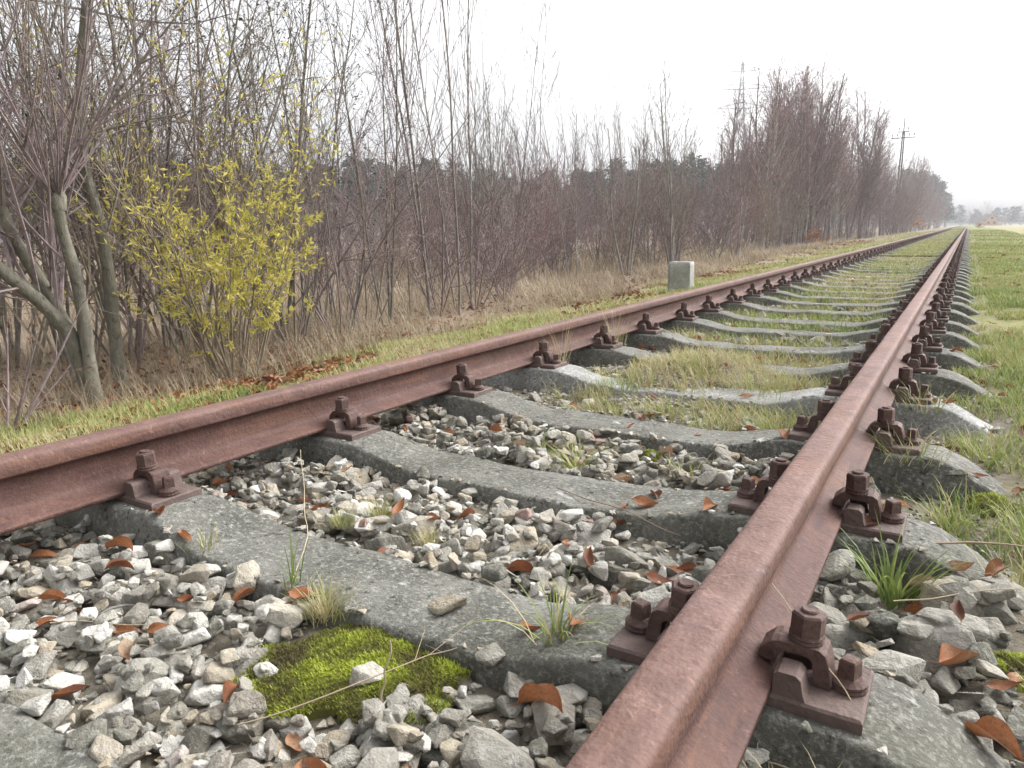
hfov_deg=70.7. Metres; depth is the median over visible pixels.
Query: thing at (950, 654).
fallen leaf
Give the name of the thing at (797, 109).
bare birch
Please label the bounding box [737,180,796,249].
thicket shrub
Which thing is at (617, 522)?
fallen leaf
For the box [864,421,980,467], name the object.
grass tuft
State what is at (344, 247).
young tree
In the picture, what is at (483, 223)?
thicket shrub
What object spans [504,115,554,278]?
young tree
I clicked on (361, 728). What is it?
stone
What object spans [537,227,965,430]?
track grass
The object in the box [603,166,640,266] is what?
young tree
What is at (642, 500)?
fallen leaf
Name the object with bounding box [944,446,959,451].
fallen leaf
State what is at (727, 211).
thicket shrub
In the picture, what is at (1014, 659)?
moss cushion
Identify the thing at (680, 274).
marker stone
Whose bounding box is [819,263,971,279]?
sleeper
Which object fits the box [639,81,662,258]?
slender tree
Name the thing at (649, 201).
young tree
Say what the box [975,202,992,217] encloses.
thicket shrub
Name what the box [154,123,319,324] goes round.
thicket shrub
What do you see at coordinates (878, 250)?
sleeper
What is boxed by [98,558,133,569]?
fallen leaf
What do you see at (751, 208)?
thicket shrub
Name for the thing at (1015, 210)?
treeline
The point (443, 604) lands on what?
stone
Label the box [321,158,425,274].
thicket shrub
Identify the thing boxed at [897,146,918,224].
young tree
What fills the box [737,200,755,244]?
thicket shrub
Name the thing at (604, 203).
young tree
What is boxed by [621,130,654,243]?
young tree
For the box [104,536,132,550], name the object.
fallen leaf
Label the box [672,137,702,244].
young tree
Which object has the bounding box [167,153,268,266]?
thicket shrub
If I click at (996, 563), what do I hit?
fallen leaf
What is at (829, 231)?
bare birch
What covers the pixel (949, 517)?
grass tuft
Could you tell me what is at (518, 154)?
slender tree
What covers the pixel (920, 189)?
bare birch
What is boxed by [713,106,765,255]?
young tree
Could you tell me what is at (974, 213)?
thicket shrub
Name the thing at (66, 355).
bare shrub
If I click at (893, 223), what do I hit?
thicket shrub
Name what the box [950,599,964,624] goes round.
fallen leaf
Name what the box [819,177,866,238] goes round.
thicket shrub
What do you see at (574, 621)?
fallen leaf
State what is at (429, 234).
thicket shrub
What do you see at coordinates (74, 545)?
fallen leaf
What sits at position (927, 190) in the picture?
young tree
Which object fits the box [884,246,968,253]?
sleeper
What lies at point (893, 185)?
bare birch
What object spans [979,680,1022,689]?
fallen leaf
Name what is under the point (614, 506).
dry stalk
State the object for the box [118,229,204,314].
thicket shrub
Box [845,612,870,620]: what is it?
fallen leaf
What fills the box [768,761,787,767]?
dry stalk
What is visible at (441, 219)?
thicket shrub
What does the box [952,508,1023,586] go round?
grass tuft
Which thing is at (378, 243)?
thicket shrub
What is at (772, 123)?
bare birch
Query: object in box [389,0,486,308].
slender tree
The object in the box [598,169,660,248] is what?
thicket shrub
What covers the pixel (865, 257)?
sleeper
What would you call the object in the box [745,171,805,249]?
thicket shrub
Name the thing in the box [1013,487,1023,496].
fallen leaf
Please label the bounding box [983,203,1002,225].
thicket shrub
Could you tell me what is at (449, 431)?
fallen leaf
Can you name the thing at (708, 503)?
fallen leaf
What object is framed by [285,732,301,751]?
fallen leaf
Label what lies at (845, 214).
thicket shrub
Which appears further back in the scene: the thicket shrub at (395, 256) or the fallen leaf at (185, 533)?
the thicket shrub at (395, 256)
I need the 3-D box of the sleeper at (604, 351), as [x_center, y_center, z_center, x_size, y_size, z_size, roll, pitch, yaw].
[1.077,-0.078,3.633,2.320,0.375,0.284,6,14,31]
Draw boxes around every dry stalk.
[50,620,150,624]
[237,617,475,725]
[288,450,307,592]
[380,640,391,701]
[556,487,680,535]
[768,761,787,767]
[772,584,850,699]
[893,588,1023,601]
[934,541,1023,569]
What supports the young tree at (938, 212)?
on the ground at (222, 640)
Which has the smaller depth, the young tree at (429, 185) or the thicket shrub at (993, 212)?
the young tree at (429, 185)
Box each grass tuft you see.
[175,522,224,552]
[273,525,324,595]
[274,568,361,628]
[325,502,362,530]
[356,493,394,517]
[409,522,444,546]
[460,559,614,647]
[525,430,566,455]
[534,316,577,363]
[538,428,617,477]
[545,382,592,402]
[551,393,612,412]
[579,363,656,395]
[589,301,636,347]
[618,387,726,425]
[652,344,755,374]
[658,449,718,477]
[680,400,747,430]
[712,366,802,399]
[733,399,815,429]
[741,742,843,767]
[767,367,819,389]
[771,399,818,423]
[829,511,971,610]
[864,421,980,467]
[880,377,971,412]
[892,477,1020,535]
[942,417,1023,469]
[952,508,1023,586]
[954,487,1023,568]
[999,655,1023,697]
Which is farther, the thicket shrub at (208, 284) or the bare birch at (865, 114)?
the bare birch at (865, 114)
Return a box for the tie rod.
[876,254,940,256]
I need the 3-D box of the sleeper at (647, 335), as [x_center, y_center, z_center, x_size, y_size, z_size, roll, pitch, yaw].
[1.412,-0.196,4.160,2.320,0.375,0.285,6,14,31]
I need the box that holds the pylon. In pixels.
[712,60,770,156]
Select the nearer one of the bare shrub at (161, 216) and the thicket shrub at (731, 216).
the bare shrub at (161, 216)
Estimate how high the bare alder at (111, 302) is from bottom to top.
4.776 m
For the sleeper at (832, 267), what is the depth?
10.17 m
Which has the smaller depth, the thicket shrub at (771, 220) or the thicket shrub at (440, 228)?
the thicket shrub at (440, 228)
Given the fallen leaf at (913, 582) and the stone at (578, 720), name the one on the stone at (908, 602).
the fallen leaf at (913, 582)
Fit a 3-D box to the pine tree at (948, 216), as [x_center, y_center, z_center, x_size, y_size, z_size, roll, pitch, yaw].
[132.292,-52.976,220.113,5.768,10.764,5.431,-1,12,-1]
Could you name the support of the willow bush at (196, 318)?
on the ground at (222, 640)
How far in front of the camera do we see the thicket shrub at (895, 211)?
70.13 m
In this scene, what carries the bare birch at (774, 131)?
on the ground at (222, 640)
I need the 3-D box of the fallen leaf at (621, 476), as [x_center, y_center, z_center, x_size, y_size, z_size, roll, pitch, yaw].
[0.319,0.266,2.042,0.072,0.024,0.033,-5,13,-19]
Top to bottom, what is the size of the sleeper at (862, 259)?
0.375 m
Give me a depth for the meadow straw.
15.56 m
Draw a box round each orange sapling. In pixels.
[803,226,833,242]
[899,213,922,231]
[912,217,936,230]
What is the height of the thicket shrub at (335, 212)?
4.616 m
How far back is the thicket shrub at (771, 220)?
33.46 m
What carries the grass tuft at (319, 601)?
on the ballast gravel at (156, 669)
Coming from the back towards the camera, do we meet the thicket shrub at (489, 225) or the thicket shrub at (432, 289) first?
the thicket shrub at (489, 225)
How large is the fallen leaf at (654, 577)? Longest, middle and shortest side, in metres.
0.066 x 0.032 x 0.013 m
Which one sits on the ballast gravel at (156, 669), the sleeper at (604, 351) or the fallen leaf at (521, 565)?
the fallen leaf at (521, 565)
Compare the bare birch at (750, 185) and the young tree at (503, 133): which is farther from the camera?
the bare birch at (750, 185)
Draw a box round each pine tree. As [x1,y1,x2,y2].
[928,176,945,216]
[937,180,953,227]
[940,197,956,226]
[943,193,956,226]
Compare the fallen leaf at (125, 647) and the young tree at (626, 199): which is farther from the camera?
the young tree at (626, 199)
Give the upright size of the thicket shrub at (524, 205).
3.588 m
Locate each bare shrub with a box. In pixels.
[0,0,189,369]
[0,0,240,371]
[0,0,267,316]
[0,0,307,385]
[0,0,352,351]
[0,4,170,351]
[0,128,51,331]
[0,286,94,435]
[1,0,335,353]
[2,0,303,341]
[2,11,325,344]
[69,0,431,340]
[140,37,357,347]
[181,50,492,335]
[294,121,444,329]
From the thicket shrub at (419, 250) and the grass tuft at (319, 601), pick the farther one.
the thicket shrub at (419, 250)
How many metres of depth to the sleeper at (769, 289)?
6.83 m
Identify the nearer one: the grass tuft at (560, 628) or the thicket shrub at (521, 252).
the grass tuft at (560, 628)
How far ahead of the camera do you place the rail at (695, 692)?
0.97 m
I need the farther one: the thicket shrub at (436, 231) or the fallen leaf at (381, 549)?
the thicket shrub at (436, 231)
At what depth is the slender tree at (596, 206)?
18.86 m
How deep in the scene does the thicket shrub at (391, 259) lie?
13.28 m
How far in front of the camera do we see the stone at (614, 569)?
1.48 m
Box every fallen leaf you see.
[17,541,35,546]
[27,549,59,556]
[32,589,66,599]
[34,616,68,629]
[51,684,88,697]
[59,595,80,610]
[70,542,88,547]
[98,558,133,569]
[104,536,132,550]
[112,623,142,632]
[118,637,137,663]
[142,622,167,632]
[152,506,164,514]
[174,594,193,601]
[177,529,190,541]
[211,477,228,485]
[219,680,239,707]
[224,464,231,470]
[226,490,236,494]
[232,587,259,606]
[281,594,300,603]
[282,586,319,598]
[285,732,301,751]
[292,497,314,502]
[294,757,326,767]
[310,503,328,510]
[366,416,375,420]
[377,547,392,552]
[388,497,404,516]
[393,483,400,490]
[427,512,439,519]
[444,429,453,434]
[456,508,475,518]
[485,424,502,431]
[506,559,532,571]
[508,683,562,712]
[512,439,525,445]
[513,621,541,629]
[562,538,571,544]
[569,613,586,624]
[583,546,593,569]
[610,589,619,600]
[611,473,631,481]
[613,518,624,524]
[625,495,657,506]
[641,572,671,583]
[650,490,661,498]
[654,562,682,571]
[659,445,674,456]
[677,562,696,570]
[700,497,717,510]
[738,393,752,396]
[744,425,754,429]
[751,475,759,485]
[778,428,789,438]
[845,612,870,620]
[854,516,879,531]
[897,500,911,506]
[898,602,922,614]
[907,574,934,586]
[928,643,978,664]
[942,398,955,403]
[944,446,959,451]
[946,560,973,571]
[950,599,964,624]
[964,715,1022,761]
[971,472,988,476]
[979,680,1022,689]
[985,558,1009,576]
[1005,672,1022,681]
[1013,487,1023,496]
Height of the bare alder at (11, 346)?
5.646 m
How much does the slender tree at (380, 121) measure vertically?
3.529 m
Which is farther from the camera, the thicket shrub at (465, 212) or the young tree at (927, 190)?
the young tree at (927, 190)
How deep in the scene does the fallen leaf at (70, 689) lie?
1.13 m
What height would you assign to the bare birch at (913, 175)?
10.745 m
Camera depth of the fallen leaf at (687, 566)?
1.49 m
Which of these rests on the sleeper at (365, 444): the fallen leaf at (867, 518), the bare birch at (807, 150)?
the fallen leaf at (867, 518)
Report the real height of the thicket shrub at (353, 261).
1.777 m
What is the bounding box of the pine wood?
[2,148,768,233]
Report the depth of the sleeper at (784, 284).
7.37 m
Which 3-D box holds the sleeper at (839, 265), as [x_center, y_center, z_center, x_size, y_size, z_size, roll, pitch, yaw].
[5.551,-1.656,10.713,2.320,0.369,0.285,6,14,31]
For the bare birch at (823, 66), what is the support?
on the ground at (222, 640)
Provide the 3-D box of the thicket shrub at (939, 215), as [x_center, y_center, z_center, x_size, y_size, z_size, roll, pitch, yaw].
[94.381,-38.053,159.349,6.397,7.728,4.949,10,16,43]
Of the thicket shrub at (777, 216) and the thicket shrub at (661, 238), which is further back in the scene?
the thicket shrub at (777, 216)
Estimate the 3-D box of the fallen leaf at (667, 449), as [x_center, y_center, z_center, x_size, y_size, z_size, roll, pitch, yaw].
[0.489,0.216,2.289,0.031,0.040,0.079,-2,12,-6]
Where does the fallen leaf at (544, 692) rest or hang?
on the ground at (222, 640)
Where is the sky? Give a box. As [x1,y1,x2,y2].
[0,0,1023,240]
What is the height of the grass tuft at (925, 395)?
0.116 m
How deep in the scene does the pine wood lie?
114.45 m
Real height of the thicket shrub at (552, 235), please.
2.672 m
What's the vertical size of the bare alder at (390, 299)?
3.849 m
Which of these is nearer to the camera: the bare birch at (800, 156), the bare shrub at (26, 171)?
the bare shrub at (26, 171)
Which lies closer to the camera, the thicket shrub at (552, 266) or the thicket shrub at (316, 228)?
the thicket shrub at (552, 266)
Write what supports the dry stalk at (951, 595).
on the ballast gravel at (156, 669)
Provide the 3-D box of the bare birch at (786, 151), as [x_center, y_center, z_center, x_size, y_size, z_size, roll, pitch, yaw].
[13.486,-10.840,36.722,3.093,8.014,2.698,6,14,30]
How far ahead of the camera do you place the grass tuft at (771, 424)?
2.57 m
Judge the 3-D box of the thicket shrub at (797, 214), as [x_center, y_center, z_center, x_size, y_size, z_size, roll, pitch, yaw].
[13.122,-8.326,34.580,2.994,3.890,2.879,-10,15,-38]
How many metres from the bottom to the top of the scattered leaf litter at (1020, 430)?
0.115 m
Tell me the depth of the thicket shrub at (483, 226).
12.11 m
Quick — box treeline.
[925,204,1023,223]
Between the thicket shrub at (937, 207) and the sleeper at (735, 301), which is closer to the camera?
the sleeper at (735, 301)
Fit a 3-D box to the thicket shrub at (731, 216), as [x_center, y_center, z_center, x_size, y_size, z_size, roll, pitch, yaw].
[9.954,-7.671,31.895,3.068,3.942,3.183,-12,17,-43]
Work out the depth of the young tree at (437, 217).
16.14 m
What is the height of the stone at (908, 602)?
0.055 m
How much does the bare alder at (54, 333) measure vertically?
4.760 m
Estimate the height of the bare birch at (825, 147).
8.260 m
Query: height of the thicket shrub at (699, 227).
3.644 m
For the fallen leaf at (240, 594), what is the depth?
1.40 m
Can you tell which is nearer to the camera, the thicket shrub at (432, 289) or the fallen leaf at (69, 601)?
the fallen leaf at (69, 601)
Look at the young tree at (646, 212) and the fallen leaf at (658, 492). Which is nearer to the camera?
the fallen leaf at (658, 492)
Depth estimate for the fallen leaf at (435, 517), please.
1.75 m
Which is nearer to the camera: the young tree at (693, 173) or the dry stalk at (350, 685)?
the dry stalk at (350, 685)
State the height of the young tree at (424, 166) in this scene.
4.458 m
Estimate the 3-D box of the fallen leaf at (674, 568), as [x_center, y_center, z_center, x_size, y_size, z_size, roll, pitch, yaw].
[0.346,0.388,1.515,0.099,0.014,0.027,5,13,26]
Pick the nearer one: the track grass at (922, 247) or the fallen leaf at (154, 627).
the fallen leaf at (154, 627)
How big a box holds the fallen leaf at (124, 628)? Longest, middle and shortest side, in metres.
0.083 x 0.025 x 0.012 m
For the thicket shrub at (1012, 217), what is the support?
on the ground at (222, 640)
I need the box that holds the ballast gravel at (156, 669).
[0,333,1023,767]
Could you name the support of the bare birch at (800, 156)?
on the ground at (222, 640)
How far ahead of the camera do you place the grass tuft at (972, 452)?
2.21 m
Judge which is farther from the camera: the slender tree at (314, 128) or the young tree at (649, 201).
the young tree at (649, 201)
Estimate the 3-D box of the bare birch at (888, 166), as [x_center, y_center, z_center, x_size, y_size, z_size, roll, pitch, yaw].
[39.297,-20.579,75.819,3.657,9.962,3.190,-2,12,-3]
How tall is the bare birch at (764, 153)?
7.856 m
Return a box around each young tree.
[269,0,366,317]
[318,186,356,303]
[346,127,401,292]
[386,95,461,282]
[413,128,462,271]
[420,139,472,282]
[441,62,513,278]
[459,118,501,254]
[474,102,525,283]
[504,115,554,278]
[504,144,555,269]
[524,120,565,260]
[544,93,599,273]
[556,132,587,263]
[588,141,633,262]
[592,162,623,259]
[599,104,659,275]
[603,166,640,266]
[608,166,639,248]
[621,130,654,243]
[634,163,663,252]
[636,124,673,262]
[639,56,705,261]
[644,99,700,261]
[648,100,705,262]
[659,133,704,260]
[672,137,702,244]
[687,153,719,251]
[707,147,739,249]
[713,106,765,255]
[875,150,909,235]
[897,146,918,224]
[904,145,930,230]
[915,163,935,227]
[920,162,945,229]
[928,189,947,228]
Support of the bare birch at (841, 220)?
on the ground at (222, 640)
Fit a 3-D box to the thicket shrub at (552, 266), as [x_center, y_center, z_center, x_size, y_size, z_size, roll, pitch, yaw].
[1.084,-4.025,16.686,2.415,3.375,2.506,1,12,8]
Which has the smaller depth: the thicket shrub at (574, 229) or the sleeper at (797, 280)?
the sleeper at (797, 280)
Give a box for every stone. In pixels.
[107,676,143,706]
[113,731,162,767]
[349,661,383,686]
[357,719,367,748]
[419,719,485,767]
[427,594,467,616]
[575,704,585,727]
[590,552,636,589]
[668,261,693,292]
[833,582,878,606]
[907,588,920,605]
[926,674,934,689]
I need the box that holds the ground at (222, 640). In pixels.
[0,224,1023,767]
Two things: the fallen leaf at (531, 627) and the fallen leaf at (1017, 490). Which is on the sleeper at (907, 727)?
the fallen leaf at (531, 627)
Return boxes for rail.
[0,225,961,534]
[565,225,967,767]
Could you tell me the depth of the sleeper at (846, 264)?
11.21 m
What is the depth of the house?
258.65 m
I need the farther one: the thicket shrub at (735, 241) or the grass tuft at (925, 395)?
the thicket shrub at (735, 241)
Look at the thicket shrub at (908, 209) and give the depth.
83.86 m
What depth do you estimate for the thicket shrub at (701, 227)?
31.91 m
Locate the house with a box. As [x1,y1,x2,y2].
[978,213,1002,225]
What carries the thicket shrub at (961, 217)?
on the ground at (222, 640)
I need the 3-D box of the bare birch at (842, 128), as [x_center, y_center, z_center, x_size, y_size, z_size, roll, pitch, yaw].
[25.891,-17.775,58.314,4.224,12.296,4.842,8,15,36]
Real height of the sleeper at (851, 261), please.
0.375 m
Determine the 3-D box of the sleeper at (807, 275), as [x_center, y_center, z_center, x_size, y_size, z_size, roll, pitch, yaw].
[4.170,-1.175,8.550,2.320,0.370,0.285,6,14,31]
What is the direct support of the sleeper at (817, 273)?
on the ground at (222, 640)
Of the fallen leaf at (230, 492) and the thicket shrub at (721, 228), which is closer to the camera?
the fallen leaf at (230, 492)
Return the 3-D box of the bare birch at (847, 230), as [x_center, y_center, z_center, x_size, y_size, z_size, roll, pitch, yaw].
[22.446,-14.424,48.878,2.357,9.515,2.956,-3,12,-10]
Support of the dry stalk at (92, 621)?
on the ballast gravel at (156, 669)
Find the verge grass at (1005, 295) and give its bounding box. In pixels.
[921,229,1023,562]
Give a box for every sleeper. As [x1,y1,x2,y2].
[0,693,119,767]
[53,449,1012,767]
[249,396,1008,598]
[388,363,1005,501]
[481,341,992,437]
[558,324,992,399]
[618,312,983,372]
[658,302,983,351]
[694,295,978,337]
[720,288,979,324]
[743,283,979,315]
[761,279,975,305]
[773,275,974,299]
[787,271,974,292]
[801,268,970,287]
[811,266,973,283]
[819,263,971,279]
[827,261,969,276]
[834,259,972,274]
[841,258,973,271]
[846,256,971,269]
[852,255,970,266]
[857,254,969,264]
[861,252,970,262]
[866,251,969,261]
[869,250,969,259]
[873,249,968,257]
[876,248,971,257]
[880,248,969,255]
[882,247,969,254]
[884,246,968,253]
[888,245,968,252]
[893,244,968,250]
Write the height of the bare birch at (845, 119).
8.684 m
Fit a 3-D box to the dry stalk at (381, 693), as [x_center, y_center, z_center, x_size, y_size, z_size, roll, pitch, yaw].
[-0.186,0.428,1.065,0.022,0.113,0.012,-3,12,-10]
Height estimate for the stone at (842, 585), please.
0.069 m
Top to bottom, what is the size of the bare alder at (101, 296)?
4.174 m
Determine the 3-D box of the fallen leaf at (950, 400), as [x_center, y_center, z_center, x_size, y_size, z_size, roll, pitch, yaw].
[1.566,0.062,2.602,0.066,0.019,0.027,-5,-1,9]
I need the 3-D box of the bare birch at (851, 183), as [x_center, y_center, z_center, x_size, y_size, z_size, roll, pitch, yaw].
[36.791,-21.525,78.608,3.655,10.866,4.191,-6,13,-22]
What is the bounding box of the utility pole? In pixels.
[891,117,914,232]
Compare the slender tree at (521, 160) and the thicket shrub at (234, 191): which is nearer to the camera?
the thicket shrub at (234, 191)
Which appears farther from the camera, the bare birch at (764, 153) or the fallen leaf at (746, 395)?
the bare birch at (764, 153)
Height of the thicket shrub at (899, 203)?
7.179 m
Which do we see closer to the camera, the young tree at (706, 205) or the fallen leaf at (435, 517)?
the fallen leaf at (435, 517)
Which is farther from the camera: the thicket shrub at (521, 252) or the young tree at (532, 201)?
the young tree at (532, 201)
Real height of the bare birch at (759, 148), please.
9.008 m
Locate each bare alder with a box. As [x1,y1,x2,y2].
[0,0,148,362]
[0,0,186,406]
[0,0,208,358]
[0,0,302,355]
[0,0,320,385]
[0,1,146,357]
[38,0,264,341]
[125,0,399,320]
[142,0,435,333]
[287,0,434,325]
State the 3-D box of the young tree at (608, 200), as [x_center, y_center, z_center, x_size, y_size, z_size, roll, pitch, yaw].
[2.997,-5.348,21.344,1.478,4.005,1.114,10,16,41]
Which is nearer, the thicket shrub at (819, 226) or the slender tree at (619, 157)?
the slender tree at (619, 157)
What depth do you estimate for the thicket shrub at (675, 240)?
18.04 m
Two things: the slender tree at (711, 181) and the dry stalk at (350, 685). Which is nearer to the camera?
the dry stalk at (350, 685)
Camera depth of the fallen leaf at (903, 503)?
1.83 m
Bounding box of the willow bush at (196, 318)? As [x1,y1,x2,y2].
[0,0,342,381]
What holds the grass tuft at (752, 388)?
on the ground at (222, 640)
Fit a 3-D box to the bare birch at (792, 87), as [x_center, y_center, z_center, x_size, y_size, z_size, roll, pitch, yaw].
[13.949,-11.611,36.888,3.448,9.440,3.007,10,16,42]
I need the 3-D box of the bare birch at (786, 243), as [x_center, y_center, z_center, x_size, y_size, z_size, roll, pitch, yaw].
[15.298,-12.629,40.192,5.513,10.066,3.209,-2,12,-7]
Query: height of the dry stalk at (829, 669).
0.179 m
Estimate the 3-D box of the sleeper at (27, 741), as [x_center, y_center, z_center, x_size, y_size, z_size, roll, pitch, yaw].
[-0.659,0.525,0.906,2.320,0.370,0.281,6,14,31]
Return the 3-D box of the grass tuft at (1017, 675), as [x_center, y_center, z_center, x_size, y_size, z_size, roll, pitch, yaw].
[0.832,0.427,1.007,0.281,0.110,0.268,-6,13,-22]
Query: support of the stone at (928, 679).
on the ground at (222, 640)
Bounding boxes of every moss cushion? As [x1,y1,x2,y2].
[221,622,472,730]
[638,449,664,463]
[966,491,1022,518]
[971,648,1023,692]
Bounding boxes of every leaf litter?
[0,240,871,452]
[637,248,1023,447]
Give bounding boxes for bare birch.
[701,82,787,247]
[703,84,752,246]
[707,119,749,248]
[714,130,757,247]
[717,57,825,239]
[731,49,809,248]
[732,123,754,241]
[740,133,763,245]
[742,103,773,247]
[743,121,770,234]
[748,81,799,241]
[751,67,835,244]
[753,66,840,245]
[754,91,803,245]
[757,59,823,246]
[760,77,799,242]
[773,72,819,243]
[787,89,837,231]
[788,44,837,244]
[789,49,859,229]
[789,83,825,244]
[793,72,848,242]
[798,73,826,210]
[805,52,864,242]
[806,97,845,242]
[818,112,850,240]
[819,95,862,239]
[824,85,856,236]
[825,106,866,241]
[826,135,846,239]
[832,102,865,239]
[835,77,898,238]
[836,121,867,238]
[837,83,902,238]
[842,100,903,239]
[845,147,859,235]
[847,142,865,235]
[852,105,894,237]
[867,121,901,235]
[876,159,906,233]
[877,140,903,233]
[899,147,928,231]
[907,159,930,231]
[913,151,934,230]
[920,162,938,229]
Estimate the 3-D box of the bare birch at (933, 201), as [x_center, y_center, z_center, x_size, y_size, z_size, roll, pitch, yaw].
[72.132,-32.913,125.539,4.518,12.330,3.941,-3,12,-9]
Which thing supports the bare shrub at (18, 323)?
on the ground at (222, 640)
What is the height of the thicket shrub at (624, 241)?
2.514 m
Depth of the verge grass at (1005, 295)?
3.65 m
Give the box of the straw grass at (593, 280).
[0,233,875,434]
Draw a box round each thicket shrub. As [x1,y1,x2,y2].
[1,52,232,315]
[9,66,206,320]
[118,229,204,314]
[133,178,254,312]
[151,121,248,288]
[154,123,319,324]
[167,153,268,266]
[269,133,355,319]
[298,182,342,253]
[302,184,349,242]
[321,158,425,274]
[323,180,424,300]
[327,222,380,288]
[340,199,432,302]
[352,209,413,298]
[354,213,418,288]
[372,110,494,314]
[374,146,474,280]
[382,175,464,271]
[383,154,466,265]
[392,200,434,283]
[404,170,467,269]
[410,170,483,257]
[420,154,544,308]
[421,148,554,302]
[425,154,534,291]
[431,139,565,295]
[431,170,523,271]
[432,147,512,274]
[464,174,520,265]
[473,207,540,286]
[482,208,535,281]
[486,224,540,279]
[494,158,560,253]
[504,140,586,282]
[507,166,601,279]
[509,138,608,275]
[519,163,589,269]
[528,178,596,269]
[542,158,611,247]
[553,195,589,255]
[563,167,640,267]
[564,182,640,267]
[587,161,669,265]
[589,165,661,272]
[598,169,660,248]
[602,160,692,269]
[615,174,687,256]
[630,150,701,258]
[645,180,701,251]
[650,172,724,256]
[659,181,718,259]
[664,172,725,254]
[673,155,759,257]
[677,154,757,261]
[683,201,724,249]
[691,170,750,247]
[702,141,790,249]
[703,175,765,246]
[705,171,780,249]
[718,195,752,255]
[722,159,797,248]
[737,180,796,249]
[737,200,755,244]
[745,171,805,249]
[746,173,808,246]
[746,183,797,246]
[774,169,826,244]
[807,177,847,241]
[816,199,840,237]
[818,180,881,234]
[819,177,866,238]
[844,171,897,238]
[858,178,892,237]
[871,174,920,234]
[871,186,908,235]
[874,164,924,234]
[875,188,923,233]
[877,168,927,233]
[885,169,931,233]
[889,186,925,232]
[923,179,946,229]
[930,188,952,227]
[930,197,952,228]
[931,194,954,227]
[954,208,966,225]
[966,209,978,224]
[968,205,982,224]
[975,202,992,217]
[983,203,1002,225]
[1000,208,1009,225]
[1005,204,1020,224]
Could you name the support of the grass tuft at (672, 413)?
on the ground at (222, 640)
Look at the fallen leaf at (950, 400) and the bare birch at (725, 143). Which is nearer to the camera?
the fallen leaf at (950, 400)
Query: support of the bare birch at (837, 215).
on the ground at (222, 640)
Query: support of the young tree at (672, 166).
on the ground at (222, 640)
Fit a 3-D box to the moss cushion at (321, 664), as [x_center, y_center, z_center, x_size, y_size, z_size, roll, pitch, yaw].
[-0.264,0.482,1.186,0.410,0.092,0.305,2,12,12]
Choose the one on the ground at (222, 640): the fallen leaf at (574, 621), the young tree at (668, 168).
the young tree at (668, 168)
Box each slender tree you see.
[266,101,319,283]
[289,49,327,272]
[340,0,453,315]
[355,77,394,293]
[364,0,473,315]
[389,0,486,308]
[449,3,511,285]
[477,0,553,298]
[478,113,521,233]
[491,99,541,274]
[497,130,523,239]
[498,96,550,263]
[506,0,562,281]
[513,128,538,213]
[535,74,591,280]
[542,148,566,250]
[548,148,569,257]
[568,114,606,264]
[569,122,609,255]
[578,160,601,258]
[579,120,602,250]
[582,82,622,269]
[592,101,632,256]
[600,101,629,234]
[606,66,652,270]
[611,100,652,261]
[613,113,641,251]
[620,37,667,267]
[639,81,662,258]
[654,134,689,221]
[672,130,690,205]
[698,136,721,246]
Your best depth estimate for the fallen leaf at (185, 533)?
1.60 m
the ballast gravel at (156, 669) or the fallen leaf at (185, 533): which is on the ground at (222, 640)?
the ballast gravel at (156, 669)
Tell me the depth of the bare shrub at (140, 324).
4.85 m
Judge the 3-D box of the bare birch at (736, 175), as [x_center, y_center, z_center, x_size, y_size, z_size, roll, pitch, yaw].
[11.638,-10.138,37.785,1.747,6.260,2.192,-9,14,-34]
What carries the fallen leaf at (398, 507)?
on the ballast gravel at (156, 669)
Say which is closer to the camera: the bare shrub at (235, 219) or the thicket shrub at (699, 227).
the bare shrub at (235, 219)
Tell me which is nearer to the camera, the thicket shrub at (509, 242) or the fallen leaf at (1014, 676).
the fallen leaf at (1014, 676)
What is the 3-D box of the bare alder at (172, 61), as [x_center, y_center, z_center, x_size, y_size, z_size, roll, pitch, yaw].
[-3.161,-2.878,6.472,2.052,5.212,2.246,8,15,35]
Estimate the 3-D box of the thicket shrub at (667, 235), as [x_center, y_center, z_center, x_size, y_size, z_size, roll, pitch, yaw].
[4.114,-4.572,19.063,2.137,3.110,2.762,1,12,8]
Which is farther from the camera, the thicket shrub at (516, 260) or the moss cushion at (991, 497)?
the thicket shrub at (516, 260)
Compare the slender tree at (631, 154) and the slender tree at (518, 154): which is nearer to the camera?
the slender tree at (518, 154)
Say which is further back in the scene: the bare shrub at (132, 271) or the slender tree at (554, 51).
the slender tree at (554, 51)
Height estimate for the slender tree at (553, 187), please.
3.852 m
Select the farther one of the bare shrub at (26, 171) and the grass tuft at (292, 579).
the bare shrub at (26, 171)
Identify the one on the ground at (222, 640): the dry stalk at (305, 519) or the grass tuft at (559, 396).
the grass tuft at (559, 396)
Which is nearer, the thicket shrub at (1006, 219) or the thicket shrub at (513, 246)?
the thicket shrub at (513, 246)
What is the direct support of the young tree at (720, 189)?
on the ground at (222, 640)
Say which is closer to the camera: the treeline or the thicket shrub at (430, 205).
the thicket shrub at (430, 205)
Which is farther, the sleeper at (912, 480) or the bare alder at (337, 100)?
the bare alder at (337, 100)
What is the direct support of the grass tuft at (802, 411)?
on the ground at (222, 640)
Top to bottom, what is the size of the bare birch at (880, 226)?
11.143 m
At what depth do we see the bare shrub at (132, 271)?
6.87 m
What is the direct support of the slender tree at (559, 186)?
on the ground at (222, 640)
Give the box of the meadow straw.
[0,241,777,354]
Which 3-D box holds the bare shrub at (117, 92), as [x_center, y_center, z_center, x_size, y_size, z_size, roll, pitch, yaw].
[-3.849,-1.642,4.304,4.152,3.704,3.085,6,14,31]
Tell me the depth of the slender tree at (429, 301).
7.69 m
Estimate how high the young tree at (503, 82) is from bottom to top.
4.740 m
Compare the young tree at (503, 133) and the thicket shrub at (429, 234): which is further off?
the thicket shrub at (429, 234)
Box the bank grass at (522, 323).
[0,229,942,453]

